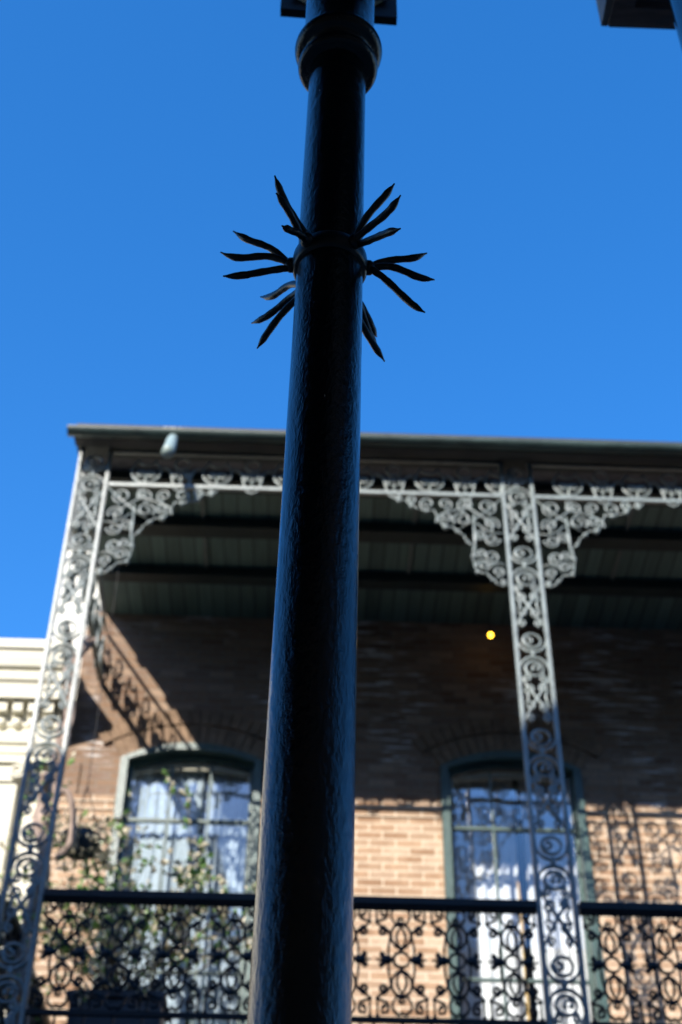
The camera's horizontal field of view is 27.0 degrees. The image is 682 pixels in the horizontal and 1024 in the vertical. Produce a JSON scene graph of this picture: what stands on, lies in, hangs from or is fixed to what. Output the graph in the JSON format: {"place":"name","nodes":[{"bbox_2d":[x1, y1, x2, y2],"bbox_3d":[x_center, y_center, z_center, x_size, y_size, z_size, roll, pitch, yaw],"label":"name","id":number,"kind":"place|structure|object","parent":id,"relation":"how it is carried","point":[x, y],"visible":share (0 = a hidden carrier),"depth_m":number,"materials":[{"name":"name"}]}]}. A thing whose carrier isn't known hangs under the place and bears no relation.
{"place":"outdoors","nodes":[
{"label":"outdoors","id":0,"kind":"place"},
{"bbox_2d":[0,471,101,1015],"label":"cream building","id":1,"kind":"structure","parent":0,"point":[21,660],"depth_m":10.60,"materials":[{"name":"paint"}]},
{"bbox_2d":[0,0,681,639],"label":"sky","id":2,"kind":"structure","parent":0,"point":[531,149],"materials":[{"name":"blue"}]},
{"bbox_2d":[34,611,681,1023],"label":"brick townhouse","id":3,"kind":"structure","parent":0,"point":[436,711],"depth_m":10.64,"materials":[{"name":"brown brick"}]},
{"bbox_2d":[92,742,262,1023],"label":"french door","id":4,"kind":"structure","parent":3,"relation":"in","point":[181,751],"depth_m":10.36,"materials":[{"name":"green paint"}]},
{"bbox_2d":[107,761,250,1023],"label":"curtain","id":5,"kind":"object","parent":3,"relation":"hanging from","point":[226,845],"visible":0.44,"depth_m":10.27,"materials":[{"name":"white fabric"}]},
{"bbox_2d":[74,423,681,629],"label":"gallery roof","id":6,"kind":"structure","parent":3,"relation":"attached to","point":[216,555],"depth_m":10.66,"materials":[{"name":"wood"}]},
{"bbox_2d":[50,523,125,871],"bbox_3d":[-1.592,1.100,9.479,0.426,2.713,0.434,2,-41,-1],"label":"hanging basket","id":7,"kind":"object","parent":6,"relation":"hanging from","point":[87,844],"visible":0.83,"depth_m":8.64,"materials":[{"name":"metal"}]},
{"bbox_2d":[72,473,107,680],"bbox_3d":[-1.824,0.570,10.393,0.030,0.541,1.945,2,-41,-1],"label":"iron frieze","id":8,"kind":"object","parent":6,"relation":"attached to","point":[94,624],"visible":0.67,"depth_m":10.58,"materials":[{"name":"paint"}]},
{"bbox_2d":[108,451,514,499],"bbox_3d":[-0.188,-0.238,9.709,2.761,0.360,0.030,2,-41,-1],"label":"iron frieze","id":9,"kind":"object","parent":6,"relation":"attached to","point":[253,490],"visible":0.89,"depth_m":9.68,"materials":[{"name":"paint"}]},
{"bbox_2d":[67,425,681,458],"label":"gutter","id":10,"kind":"object","parent":6,"relation":"attached to","point":[171,436],"visible":0.87,"depth_m":9.62,"materials":[{"name":"paint"}]},
{"bbox_2d":[488,602,492,637],"bbox_3d":[1.158,0.838,11.088,0.036,0.342,0.036,2,-41,-1],"label":"pendant bulb","id":11,"kind":"object","parent":6,"relation":"hanging from","point":[490,634],"visible":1,"depth_m":11.00,"materials":[{"name":"yellow glass"}]},
{"bbox_2d":[453,780,591,1023],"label":"curtain","id":12,"kind":"object","parent":3,"relation":"hanging from","point":[474,866],"visible":0.35,"depth_m":10.44,"materials":[{"name":"white fabric"}]},
{"bbox_2d":[440,751,609,1021],"bbox_3d":[1.242,2.994,9.689,1.044,3.067,0.150,2,-41,-1],"label":"french door","id":13,"kind":"structure","parent":3,"relation":"in","point":[506,765],"depth_m":10.29,"materials":[{"name":"green paint"}]},
{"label":"pavement","id":14,"kind":"structure","parent":0,"visible":0},
{"bbox_2d":[220,0,434,1023],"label":"spiked pole","id":15,"kind":"object","parent":14,"relation":"on","point":[301,958],"visible":1,"depth_m":1.96,"materials":[{"name":"black metal"}]},
{"bbox_3d":[-2.038,-3.015,2.322,5.840,0.160,3.518,2,-41,-1],"label":"pole gallery","id":16,"kind":"object","parent":15,"relation":"on","visible":0},
{"bbox_2d":[280,0,396,25],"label":"hanging sign","id":17,"kind":"object","parent":16,"relation":"hanging from","point":[385,12],"visible":0.32,"depth_m":3.78,"materials":[{"name":"black metal"}]},
{"bbox_2d":[668,0,681,49],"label":"gallery post","id":18,"kind":"object","parent":14,"relation":"on","point":[675,8],"depth_m":3.62,"materials":[{"name":"black paint"}]},
{"bbox_2d":[596,0,675,29],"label":"gallery corner","id":19,"kind":"object","parent":18,"relation":"on","point":[649,14],"visible":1,"depth_m":4.52,"materials":[{"name":"black"}]},
{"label":"pavement","id":20,"kind":"structure","parent":0,"visible":0},
{"bbox_2d":[0,894,42,1023],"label":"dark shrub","id":21,"kind":"object","parent":20,"relation":"on","point":[2,939],"visible":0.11,"depth_m":8.33,"materials":[{"name":"green plant"}]},
{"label":"gallery floor","id":22,"kind":"structure","parent":20,"relation":"on","visible":0},
{"bbox_2d":[0,908,51,1023],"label":"gallery railing","id":23,"kind":"object","parent":22,"relation":"on","point":[14,934],"visible":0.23,"depth_m":7.88,"materials":[{"name":"black metal"}]},
{"bbox_2d":[1,636,96,1023],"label":"climbing vine","id":24,"kind":"object","parent":22,"relation":"on","point":[39,817],"visible":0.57,"depth_m":8.49,"materials":[{"name":"green plant"}]},
{"bbox_2d":[0,449,217,1023],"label":"iron column","id":25,"kind":"structure","parent":22,"relation":"on","point":[71,589],"depth_m":8.52,"materials":[{"name":"metal"}]},
{"bbox_2d":[66,989,169,1023],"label":"planter box","id":26,"kind":"object","parent":22,"relation":"on","point":[112,1001],"visible":0.56,"depth_m":8.27,"materials":[{"name":"black metal"}]},
{"bbox_2d":[0,769,255,1004],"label":"leafy bush","id":27,"kind":"object","parent":26,"relation":"in","point":[178,872],"visible":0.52,"depth_m":8.61,"materials":[{"name":"green plant"}]},
{"bbox_2d":[23,888,545,1023],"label":"gallery railing","id":28,"kind":"object","parent":22,"relation":"on","point":[244,901],"visible":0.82,"depth_m":7.48,"materials":[{"name":"black metal"}]},
{"bbox_2d":[392,462,643,1023],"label":"iron column","id":29,"kind":"structure","parent":22,"relation":"on","point":[564,904],"depth_m":8.70,"materials":[{"name":"metal"}]},
{"bbox_2d":[531,464,681,507],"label":"iron frieze","id":30,"kind":"object","parent":29,"relation":"attached to","point":[603,500],"visible":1,"depth_m":9.72,"materials":[{"name":"paint"}]},
{"bbox_2d":[578,901,681,1023],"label":"gallery railing","id":31,"kind":"object","parent":22,"relation":"on","point":[647,911],"visible":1,"depth_m":7.56,"materials":[{"name":"black metal"}]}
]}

